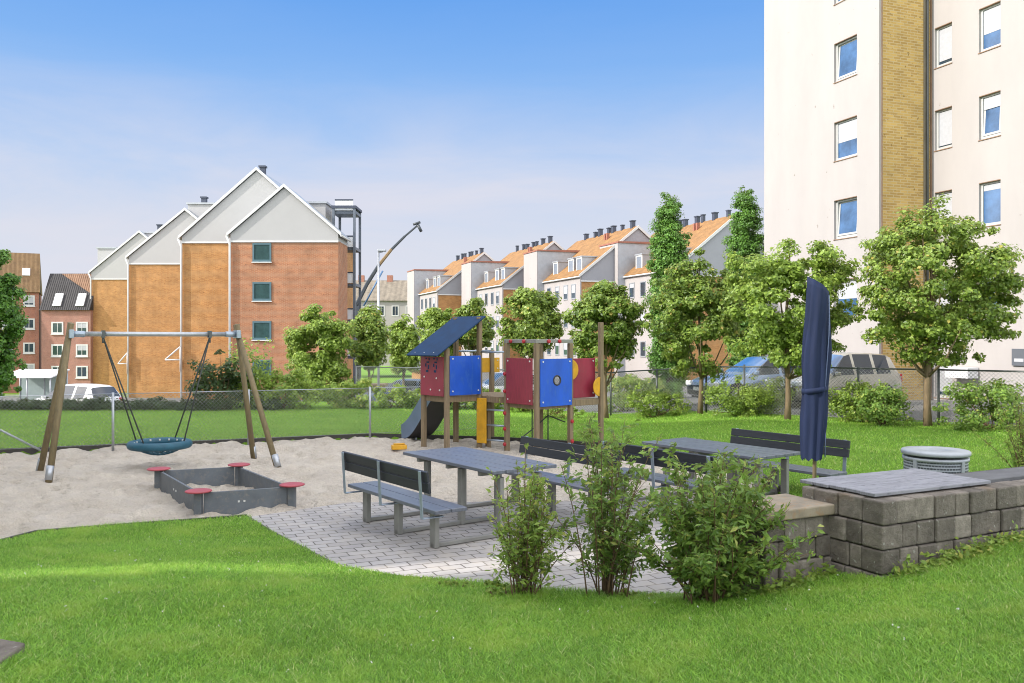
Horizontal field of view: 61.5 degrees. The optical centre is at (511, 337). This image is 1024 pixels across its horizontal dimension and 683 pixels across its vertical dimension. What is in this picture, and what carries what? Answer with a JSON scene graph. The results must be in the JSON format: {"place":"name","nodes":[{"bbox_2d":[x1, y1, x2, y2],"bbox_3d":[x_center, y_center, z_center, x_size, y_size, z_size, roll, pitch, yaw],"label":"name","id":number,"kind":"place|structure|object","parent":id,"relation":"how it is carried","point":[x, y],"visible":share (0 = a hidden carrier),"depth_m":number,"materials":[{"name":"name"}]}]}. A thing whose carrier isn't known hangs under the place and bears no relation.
{"place":"outdoors","nodes":[
{"label":"outdoors","id":0,"kind":"place"},
{"bbox_2d":[0,436,753,538],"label":"sand","id":1,"kind":"structure","parent":0,"point":[106,485],"depth_m":14.54,"materials":[{"name":"beige sand"}]},
{"bbox_2d":[35,322,280,482],"bbox_3d":[-6.369,1.090,15.578,4.040,2.729,1.544,0,0,-26],"label":"basket swing","id":2,"kind":"object","parent":1,"relation":"on","point":[158,446],"visible":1,"depth_m":15.49,"materials":[{"name":"wood"}]},
{"bbox_2d":[147,462,304,514],"bbox_3d":[-4.349,2.243,12.877,1.577,0.375,2.966,0,0,-34],"label":"sandbox","id":3,"kind":"object","parent":1,"relation":"on","point":[267,492],"visible":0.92,"depth_m":12.21,"materials":[{"name":"grey painted wood"},{"name":"red plastic"},{"name":"sand"}]},
{"bbox_2d":[401,316,603,455],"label":"play tower","id":4,"kind":"structure","parent":1,"relation":"on","point":[447,379],"depth_m":18.45,"materials":[{"name":"multicoloured plastic"}]},
{"bbox_2d":[0,0,763,298],"label":"sky","id":5,"kind":"structure","parent":0,"point":[495,126],"materials":[{"name":"blue"}]},
{"bbox_2d":[391,443,406,449],"bbox_3d":[-2.392,2.295,18.207,0.320,0.130,0.160,0,0,-17],"label":"sand toy","id":6,"kind":"object","parent":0,"point":[398,446],"visible":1,"depth_m":18.14,"materials":[{"name":"plastic"}]},
{"bbox_2d":[251,498,702,592],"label":"pavement","id":7,"kind":"structure","parent":0,"point":[346,534],"depth_m":9.71,"materials":[{"name":"grey concrete"}]},
{"bbox_2d":[341,436,621,548],"bbox_3d":[-0.419,1.882,10.944,2.924,0.897,2.260,0,0,-36],"label":"picnic table","id":8,"kind":"object","parent":7,"relation":"on","point":[462,459],"visible":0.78,"depth_m":10.64,"materials":[{"name":"metal"}]},
{"bbox_2d":[600,428,850,510],"bbox_3d":[2.991,1.902,12.243,2.924,0.897,2.260,0,0,-36],"label":"picnic table","id":9,"kind":"object","parent":7,"relation":"on","point":[700,451],"visible":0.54,"depth_m":12.17,"materials":[{"name":"metal"}]},
{"bbox_2d":[0,366,1023,682],"bbox_3d":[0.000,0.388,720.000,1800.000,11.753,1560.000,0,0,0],"label":"ground","id":10,"kind":"structure","parent":0,"point":[564,426],"depth_m":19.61,"materials":[{"name":"green plant"}]},
{"bbox_2d":[0,399,23,409],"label":"clipped shrub","id":11,"kind":"object","parent":10,"relation":"on","point":[9,407],"visible":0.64,"depth_m":27.57,"materials":[{"name":"green plant"}]},
{"bbox_2d":[0,639,24,663],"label":"stepping stone","id":12,"kind":"object","parent":10,"relation":"on","point":[7,647],"visible":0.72,"depth_m":4.91,"materials":[{"name":"stone"}]},
{"bbox_2d":[0,249,29,395],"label":"columnar tree","id":13,"kind":"object","parent":10,"relation":"on","point":[10,314],"visible":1,"depth_m":28.91,"materials":[{"name":"green plant"}]},
{"bbox_2d":[0,252,42,392],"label":"brick building","id":14,"kind":"structure","parent":10,"relation":"on","point":[26,267],"depth_m":97.91,"materials":[{"name":"brown brick"}]},
{"bbox_2d":[23,295,34,306],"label":"window","id":15,"kind":"structure","parent":14,"relation":"in","point":[30,302],"depth_m":97.76,"materials":[{"name":"white paint"}]},
{"bbox_2d":[23,343,34,353],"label":"window","id":16,"kind":"structure","parent":14,"relation":"in","point":[28,348],"depth_m":97.72,"materials":[{"name":"white paint"}]},
{"bbox_2d":[8,397,41,409],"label":"clipped shrub","id":17,"kind":"object","parent":10,"relation":"on","point":[30,406],"visible":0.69,"depth_m":27.54,"materials":[{"name":"green plant"}]},
{"bbox_2d":[39,274,93,383],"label":"brick building","id":18,"kind":"structure","parent":10,"relation":"on","point":[66,299],"depth_m":97.40,"materials":[{"name":"red brick"}]},
{"bbox_2d":[51,344,62,356],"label":"window","id":19,"kind":"structure","parent":18,"relation":"in","point":[56,349],"depth_m":97.35,"materials":[{"name":"white paint"}]},
{"bbox_2d":[51,322,63,334],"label":"window","id":20,"kind":"structure","parent":18,"relation":"in","point":[56,327],"depth_m":97.35,"materials":[{"name":"white paint"}]},
{"bbox_2d":[75,366,87,378],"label":"window","id":21,"kind":"structure","parent":18,"relation":"in","point":[81,371],"depth_m":97.38,"materials":[{"name":"white paint"}]},
{"bbox_2d":[76,322,87,331],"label":"window","id":22,"kind":"structure","parent":18,"relation":"in","point":[80,326],"depth_m":97.38,"materials":[{"name":"glass"}]},
{"bbox_2d":[76,344,87,356],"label":"window","id":23,"kind":"structure","parent":18,"relation":"in","point":[81,349],"depth_m":97.38,"materials":[{"name":"white paint"}]},
{"bbox_2d":[65,397,92,410],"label":"clipped shrub","id":24,"kind":"object","parent":10,"relation":"on","point":[78,407],"visible":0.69,"depth_m":27.42,"materials":[{"name":"green plant"}]},
{"bbox_2d":[83,395,111,410],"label":"clipped shrub","id":25,"kind":"object","parent":10,"relation":"on","point":[99,405],"visible":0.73,"depth_m":27.53,"materials":[{"name":"green plant"}]},
{"bbox_2d":[106,398,140,410],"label":"clipped shrub","id":26,"kind":"object","parent":10,"relation":"on","point":[121,406],"visible":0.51,"depth_m":27.48,"materials":[{"name":"green plant"}]},
{"bbox_2d":[2,514,245,539],"bbox_3d":[-9.637,2.346,9.601,12.747,0.189,1.047,0,0,-10],"label":"kerb edging","id":27,"kind":"object","parent":10,"relation":"on","point":[115,524],"visible":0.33,"depth_m":10.59,"materials":[{"name":"concrete"}]},
{"bbox_2d":[88,224,162,392],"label":"brick house","id":28,"kind":"structure","parent":10,"relation":"on","point":[108,282],"depth_m":98.00,"materials":[{"name":"orange brick"}]},
{"bbox_2d":[123,397,156,409],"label":"clipped shrub","id":29,"kind":"object","parent":10,"relation":"on","point":[139,405],"visible":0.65,"depth_m":27.50,"materials":[{"name":"green plant"}]},
{"bbox_2d":[141,395,167,409],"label":"clipped shrub","id":30,"kind":"object","parent":10,"relation":"on","point":[149,406],"visible":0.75,"depth_m":27.61,"materials":[{"name":"green plant"}]},
{"bbox_2d":[118,196,214,397],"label":"brick house","id":31,"kind":"structure","parent":10,"relation":"on","point":[153,284],"depth_m":79.00,"materials":[{"name":"orange brick"}]},
{"bbox_2d":[161,397,195,410],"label":"clipped shrub","id":32,"kind":"object","parent":10,"relation":"on","point":[173,405],"visible":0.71,"depth_m":27.54,"materials":[{"name":"green plant"}]},
{"bbox_2d":[177,398,209,410],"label":"clipped shrub","id":33,"kind":"object","parent":10,"relation":"on","point":[197,407],"visible":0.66,"depth_m":27.45,"materials":[{"name":"green plant"}]},
{"bbox_2d":[182,349,258,410],"bbox_3d":[-9.348,1.362,27.752,2.460,2.007,1.658,0,0,0],"label":"garden shrub","id":34,"kind":"object","parent":10,"relation":"on","point":[206,383],"visible":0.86,"depth_m":27.54,"materials":[{"name":"green plant"}]},
{"bbox_2d":[0,387,476,450],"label":"chain link fence","id":35,"kind":"object","parent":10,"relation":"on","point":[113,427],"visible":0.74,"depth_m":18.93,"materials":[{"name":"metal"}]},
{"bbox_2d":[220,337,286,408],"bbox_3d":[-8.588,1.160,28.535,2.275,2.412,1.952,0,0,-16],"label":"garden shrub","id":36,"kind":"object","parent":10,"relation":"on","point":[262,376],"visible":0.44,"depth_m":28.29,"materials":[{"name":"green plant"}]},
{"bbox_2d":[165,165,352,398],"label":"brick house","id":37,"kind":"structure","parent":10,"relation":"on","point":[204,276],"depth_m":65.50,"materials":[{"name":"orange brick"}]},
{"bbox_2d":[251,398,284,410],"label":"clipped shrub","id":38,"kind":"object","parent":10,"relation":"on","point":[266,406],"visible":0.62,"depth_m":27.51,"materials":[{"name":"green plant"}]},
{"bbox_2d":[225,184,351,399],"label":"brick house","id":39,"kind":"structure","parent":10,"relation":"on","point":[287,255],"depth_m":62.00,"materials":[{"name":"orange brick"}]},
{"bbox_2d":[251,243,271,262],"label":"window","id":40,"kind":"structure","parent":39,"relation":"in","point":[261,252],"depth_m":61.97,"materials":[{"name":"teal glass"}]},
{"bbox_2d":[251,282,271,301],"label":"window","id":41,"kind":"structure","parent":39,"relation":"in","point":[261,291],"depth_m":61.97,"materials":[{"name":"teal glass"}]},
{"bbox_2d":[251,321,271,340],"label":"window","id":42,"kind":"structure","parent":39,"relation":"in","point":[261,330],"depth_m":61.97,"materials":[{"name":"teal glass"}]},
{"bbox_2d":[260,366,325,408],"bbox_3d":[-7.233,1.640,28.059,2.336,1.453,1.830,0,0,0],"label":"garden shrub","id":43,"kind":"object","parent":10,"relation":"on","point":[289,382],"visible":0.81,"depth_m":27.95,"materials":[{"name":"green plant"}]},
{"bbox_2d":[282,303,361,401],"bbox_3d":[-7.452,0.717,33.471,2.566,4.149,2.979,0,0,-37],"label":"bushy tree","id":44,"kind":"object","parent":10,"relation":"on","point":[322,331],"visible":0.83,"depth_m":33.02,"materials":[{"name":"green plant"}]},
{"bbox_2d":[331,199,361,393],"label":"balcony tower","id":45,"kind":"structure","parent":10,"relation":"on","point":[344,208],"depth_m":66.28,"materials":[{"name":"white metal"}]},
{"bbox_2d":[321,377,384,408],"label":"garden shrub","id":46,"kind":"object","parent":10,"relation":"on","point":[364,383],"visible":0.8,"depth_m":28.34,"materials":[{"name":"green plant"}]},
{"bbox_2d":[347,303,390,392],"bbox_3d":[-5.753,0.640,34.927,2.004,4.158,1.665,0,0,25],"label":"round tree","id":47,"kind":"object","parent":10,"relation":"on","point":[370,347],"visible":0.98,"depth_m":34.57,"materials":[{"name":"green plant"}]},
{"bbox_2d":[356,275,406,365],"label":"grey roofed building","id":48,"kind":"structure","parent":10,"relation":"on","point":[393,299],"depth_m":135.09,"materials":[{"name":"white paint"}]},
{"bbox_2d":[377,249,385,385],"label":"street lamp","id":49,"kind":"object","parent":10,"relation":"on","point":[378,291],"visible":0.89,"depth_m":61.95,"materials":[{"name":"metal"}]},
{"bbox_2d":[358,384,420,407],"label":"garden shrub","id":50,"kind":"object","parent":10,"relation":"on","point":[395,395],"visible":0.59,"depth_m":28.12,"materials":[{"name":"green plant"}]},
{"bbox_2d":[0,433,780,491],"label":"kerb edging","id":51,"kind":"object","parent":10,"relation":"on","point":[31,450],"visible":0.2,"depth_m":19.57,"materials":[{"name":"concrete"}]},
{"bbox_2d":[386,314,423,385],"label":"round tree","id":52,"kind":"object","parent":10,"relation":"on","point":[404,341],"visible":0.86,"depth_m":37.66,"materials":[{"name":"green plant"}]},
{"bbox_2d":[415,307,452,363],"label":"round tree","id":53,"kind":"object","parent":10,"relation":"on","point":[433,320],"visible":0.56,"depth_m":36.68,"materials":[{"name":"green plant"}]},
{"bbox_2d":[402,391,474,409],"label":"garden shrub","id":54,"kind":"object","parent":10,"relation":"on","point":[411,397],"visible":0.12,"depth_m":27.99,"materials":[{"name":"green plant"}]},
{"bbox_2d":[407,248,494,378],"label":"row house","id":55,"kind":"structure","parent":10,"relation":"on","point":[433,288],"depth_m":114.96,"materials":[{"name":"white paint"}]},
{"bbox_2d":[451,297,496,355],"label":"round tree","id":56,"kind":"object","parent":10,"relation":"on","point":[468,339],"visible":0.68,"depth_m":36.59,"materials":[{"name":"green plant"}]},
{"bbox_2d":[459,387,503,408],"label":"garden shrub","id":57,"kind":"object","parent":10,"relation":"on","point":[484,389],"visible":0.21,"depth_m":27.90,"materials":[{"name":"green plant"}]},
{"bbox_2d":[484,579,523,597],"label":"weed clump","id":58,"kind":"object","parent":10,"relation":"on","point":[502,589],"visible":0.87,"depth_m":7.50,"materials":[{"name":"green plant"}]},
{"bbox_2d":[0,513,1023,682],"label":"grass","id":59,"kind":"structure","parent":10,"relation":"on","point":[44,647],"depth_m":5.81,"materials":[{"name":"green plant"}]},
{"bbox_2d":[461,236,564,372],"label":"row house","id":60,"kind":"structure","parent":10,"relation":"on","point":[493,284],"depth_m":100.99,"materials":[{"name":"white paint"}]},
{"bbox_2d":[494,286,565,358],"bbox_3d":[0.693,0.229,31.544,2.272,4.276,2.593,0,0,-40],"label":"round tree","id":61,"kind":"object","parent":10,"relation":"on","point":[536,312],"visible":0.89,"depth_m":31.10,"materials":[{"name":"green plant"}]},
{"bbox_2d":[485,443,588,595],"bbox_3d":[0.217,1.617,7.606,0.927,1.370,0.920,0,0,0],"label":"leafy shrub","id":62,"kind":"object","parent":10,"relation":"on","point":[530,540],"visible":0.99,"depth_m":7.51,"materials":[{"name":"green plant"}]},
{"bbox_2d":[543,406,584,418],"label":"bush","id":63,"kind":"object","parent":10,"relation":"on","point":[557,412],"visible":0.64,"depth_m":24.80,"materials":[{"name":"green plant"}]},
{"bbox_2d":[523,220,650,378],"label":"row house","id":64,"kind":"structure","parent":10,"relation":"on","point":[571,273],"depth_m":87.35,"materials":[{"name":"white paint"}]},
{"bbox_2d":[546,411,661,596],"bbox_3d":[0.861,1.489,7.495,1.059,1.654,1.288,0,0,-33],"label":"leafy shrub","id":65,"kind":"object","parent":10,"relation":"on","point":[608,554],"visible":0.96,"depth_m":7.47,"materials":[{"name":"green plant"}]},
{"bbox_2d":[561,279,646,417],"bbox_3d":[2.654,0.337,24.878,2.465,4.065,2.021,0,0,0],"label":"round tree","id":66,"kind":"object","parent":10,"relation":"on","point":[605,302],"visible":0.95,"depth_m":24.52,"materials":[{"name":"green plant"}]},
{"bbox_2d":[607,392,634,411],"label":"bush","id":67,"kind":"object","parent":10,"relation":"on","point":[623,403],"visible":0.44,"depth_m":26.79,"materials":[{"name":"green plant"}]},
{"bbox_2d":[607,373,669,404],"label":"garden shrub","id":68,"kind":"object","parent":10,"relation":"on","point":[628,383],"visible":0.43,"depth_m":28.61,"materials":[{"name":"green plant"}]},
{"bbox_2d":[621,384,692,417],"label":"bush","id":69,"kind":"object","parent":10,"relation":"on","point":[663,400],"visible":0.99,"depth_m":24.24,"materials":[{"name":"green plant"}]},
{"bbox_2d":[641,192,696,397],"bbox_3d":[6.017,-1.602,33.021,2.139,8.088,2.059,0,0,0],"label":"poplar","id":70,"kind":"object","parent":10,"relation":"on","point":[668,240],"visible":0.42,"depth_m":32.66,"materials":[{"name":"green plant"}]},
{"bbox_2d":[599,210,763,380],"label":"row house","id":71,"kind":"structure","parent":10,"relation":"on","point":[631,272],"depth_m":80.36,"materials":[{"name":"white paint"}]},
{"bbox_2d":[356,365,1023,426],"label":"chain link fence","id":72,"kind":"object","parent":10,"relation":"on","point":[938,394],"visible":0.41,"depth_m":22.54,"materials":[{"name":"metal"}]},
{"bbox_2d":[640,247,746,413],"bbox_3d":[5.048,-0.170,23.826,3.006,4.638,2.594,0,0,0],"label":"round tree","id":73,"kind":"object","parent":10,"relation":"on","point":[691,298],"visible":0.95,"depth_m":23.50,"materials":[{"name":"green plant"}]},
{"bbox_2d":[603,442,824,603],"bbox_3d":[1.528,1.461,6.741,1.572,1.269,1.445,0,0,0],"label":"leafy shrub","id":74,"kind":"object","parent":10,"relation":"on","point":[709,558],"visible":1,"depth_m":6.56,"materials":[{"name":"green plant"}]},
{"bbox_2d":[702,374,771,417],"bbox_3d":[5.871,1.514,22.366,1.846,1.147,1.313,0,0,0],"label":"bush","id":75,"kind":"object","parent":10,"relation":"on","point":[735,405],"visible":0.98,"depth_m":22.20,"materials":[{"name":"green plant"}]},
{"bbox_2d":[721,185,763,368],"bbox_3d":[10.025,-1.988,37.080,2.102,9.240,2.231,0,0,0],"label":"poplar","id":76,"kind":"object","parent":10,"relation":"on","point":[744,241],"visible":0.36,"depth_m":36.63,"materials":[{"name":"green plant"}]},
{"bbox_2d":[732,374,798,414],"bbox_3d":[6.731,1.514,22.816,1.518,1.104,1.317,0,0,38],"label":"bush","id":77,"kind":"object","parent":10,"relation":"on","point":[773,387],"visible":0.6,"depth_m":22.58,"materials":[{"name":"green plant"}]},
{"bbox_2d":[731,494,834,592],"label":"bench wall","id":78,"kind":"structure","parent":10,"relation":"on","point":[807,514],"depth_m":6.89,"materials":[{"name":"stone"}]},
{"bbox_2d":[722,238,861,419],"bbox_3d":[6.897,-0.211,21.178,3.380,4.558,2.631,0,0,0],"label":"round tree","id":79,"kind":"object","parent":10,"relation":"on","point":[774,333],"visible":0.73,"depth_m":20.93,"materials":[{"name":"green plant"}]},
{"bbox_2d":[799,277,831,477],"bbox_3d":[3.653,0.798,10.300,0.560,3.065,0.560,0,0,0],"label":"closed parasol","id":80,"kind":"object","parent":10,"relation":"on","point":[816,358],"visible":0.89,"depth_m":10.22,"materials":[{"name":"blue fabric"}]},
{"bbox_2d":[828,378,888,422],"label":"bush","id":81,"kind":"object","parent":10,"relation":"on","point":[841,405],"visible":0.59,"depth_m":20.60,"materials":[{"name":"green plant"}]},
{"bbox_2d":[852,383,914,425],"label":"bush","id":82,"kind":"object","parent":10,"relation":"on","point":[881,413],"visible":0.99,"depth_m":19.66,"materials":[{"name":"green plant"}]},
{"bbox_2d":[754,520,1023,596],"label":"weeds","id":83,"kind":"object","parent":10,"relation":"on","point":[948,554],"visible":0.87,"depth_m":6.76,"materials":[{"name":"green plant"}]},
{"bbox_2d":[764,0,1023,403],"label":"apartment block","id":84,"kind":"structure","parent":10,"relation":"on","point":[877,113],"depth_m":29.32,"materials":[{"name":"white paint"}]},
{"bbox_2d":[836,279,856,316],"bbox_3d":[11.871,-1.390,30.376,0.060,1.396,1.136,0,0,-20],"label":"window","id":85,"kind":"structure","parent":84,"relation":"in","point":[851,292],"depth_m":30.31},
{"bbox_2d":[836,197,856,238],"bbox_3d":[11.911,-4.230,30.391,0.145,1.396,1.136,0,0,-20],"label":"window","id":86,"kind":"structure","parent":84,"relation":"in","point":[846,210],"depth_m":30.46,"materials":[{"name":"glass"}]},
{"bbox_2d":[836,117,856,160],"bbox_3d":[11.871,-7.030,30.376,0.060,1.396,1.136,0,0,-20],"label":"window","id":87,"kind":"structure","parent":84,"relation":"in","point":[846,131],"depth_m":30.45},
{"bbox_2d":[836,36,856,81],"bbox_3d":[11.892,-9.850,30.384,0.104,1.396,1.136,0,0,-20],"label":"window","id":88,"kind":"structure","parent":84,"relation":"in","point":[846,51],"depth_m":30.46,"materials":[{"name":"glass"}]},
{"bbox_2d":[937,365,951,397],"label":"window","id":89,"kind":"structure","parent":84,"relation":"in","point":[942,367],"depth_m":29.24,"materials":[{"name":"white glass"}]},
{"bbox_2d":[937,190,951,231],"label":"window","id":90,"kind":"structure","parent":84,"relation":"in","point":[948,206],"depth_m":29.13,"materials":[{"name":"white glass"}]},
{"bbox_2d":[937,107,951,149],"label":"window","id":91,"kind":"structure","parent":84,"relation":"in","point":[944,117],"depth_m":29.21,"materials":[{"name":"white glass"}]},
{"bbox_2d":[937,23,951,66],"bbox_3d":[14.709,-9.910,29.152,0.060,1.376,0.716,0,0,-20],"label":"window","id":92,"kind":"structure","parent":84,"relation":"in","point":[944,34],"depth_m":29.21,"materials":[{"name":"white glass"}]},
{"bbox_2d":[981,180,1000,225],"bbox_3d":[15.329,-4.290,27.441,0.060,1.416,0.796,0,0,-20],"label":"window","id":93,"kind":"structure","parent":84,"relation":"in","point":[991,191],"depth_m":27.48,"materials":[{"name":"glass"}]},
{"bbox_2d":[981,91,1000,139],"bbox_3d":[15.369,-7.090,27.455,0.145,1.416,0.796,0,0,-20],"label":"window","id":94,"kind":"structure","parent":84,"relation":"in","point":[990,104],"depth_m":27.49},
{"bbox_2d":[981,2,1000,51],"bbox_3d":[15.329,-9.910,27.441,0.060,1.416,0.796,0,0,-20],"label":"window","id":95,"kind":"structure","parent":84,"relation":"in","point":[990,16],"depth_m":27.48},
{"bbox_2d":[802,466,1023,577],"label":"stone box","id":96,"kind":"object","parent":10,"relation":"on","point":[870,536],"visible":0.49,"depth_m":6.89,"materials":[{"name":"rough concrete"},{"name":"grey weathered wood planks"}]},
{"bbox_2d":[800,468,990,496],"bbox_3d":[3.291,1.232,7.374,1.434,0.032,0.773,0,0,-26],"label":"deck lid","id":97,"kind":"object","parent":96,"relation":"on","point":[891,482],"visible":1,"depth_m":7.29,"materials":[{"name":"grey wood"}]},
{"bbox_2d":[901,446,970,473],"bbox_3d":[4.678,1.695,9.500,0.702,0.930,0.702,0,0,-29],"label":"litter bin","id":98,"kind":"object","parent":10,"relation":"on","point":[949,460],"visible":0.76,"depth_m":9.26,"materials":[{"name":"grey metal"}]},
{"bbox_2d":[851,193,1023,426],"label":"round tree","id":99,"kind":"object","parent":10,"relation":"on","point":[929,322],"visible":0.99,"depth_m":19.28,"materials":[{"name":"green plant"}]},
{"bbox_2d":[932,377,1023,431],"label":"bush","id":100,"kind":"object","parent":10,"relation":"on","point":[998,391],"visible":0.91,"depth_m":18.76,"materials":[{"name":"green plant"}]},
{"bbox_2d":[969,389,1023,467],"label":"leafy shrub","id":101,"kind":"object","parent":10,"relation":"on","point":[1019,457],"visible":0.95,"depth_m":12.65,"materials":[{"name":"green plant"}]},
{"bbox_2d":[0,372,1023,424],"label":"street","id":102,"kind":"structure","parent":0,"point":[694,400],"depth_m":26.40,"materials":[{"name":"grey asphalt"}]},
{"bbox_2d":[1,369,69,401],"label":"bike shelter","id":103,"kind":"object","parent":102,"relation":"on","point":[37,381],"visible":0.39,"depth_m":49.49,"materials":[{"name":"white metal"}]},
{"bbox_2d":[36,383,122,402],"bbox_3d":[-19.122,2.753,37.510,4.150,1.543,2.060,0,0,23],"label":"parked car","id":104,"kind":"object","parent":102,"relation":"on","point":[87,388],"visible":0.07,"depth_m":36.63,"materials":[{"name":"white paint"}]},
{"bbox_2d":[355,379,420,400],"bbox_3d":[-5.104,2.574,39.004,4.251,1.468,2.060,0,0,10],"label":"parked car","id":105,"kind":"object","parent":102,"relation":"on","point":[411,384],"visible":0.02,"depth_m":38.28,"materials":[{"name":"blue paint"}]},
{"bbox_2d":[356,221,421,392],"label":"mobile crane","id":106,"kind":"object","parent":102,"relation":"on","point":[373,273],"visible":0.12,"depth_m":89.88,"materials":[{"name":"metal"}]},
{"bbox_2d":[482,372,503,391],"bbox_3d":[-0.554,2.234,37.991,4.251,1.478,2.060,0,0,-20],"label":"parked car","id":107,"kind":"object","parent":102,"relation":"on","point":[497,382],"visible":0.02,"depth_m":37.24,"materials":[{"name":"white paint"}]},
{"bbox_2d":[686,356,801,400],"bbox_3d":[7.647,1.287,26.907,4.251,1.458,2.060,0,0,-20],"label":"parked car","id":108,"kind":"object","parent":102,"relation":"on","point":[754,361],"visible":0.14,"depth_m":26.23,"materials":[{"name":"blue metal"}]},
{"bbox_2d":[765,352,901,402],"bbox_3d":[9.573,1.213,25.657,3.796,1.583,2.020,0,0,-20],"label":"parked car","id":109,"kind":"object","parent":102,"relation":"on","point":[854,359],"visible":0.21,"depth_m":25.12,"materials":[{"name":"silver metal"}]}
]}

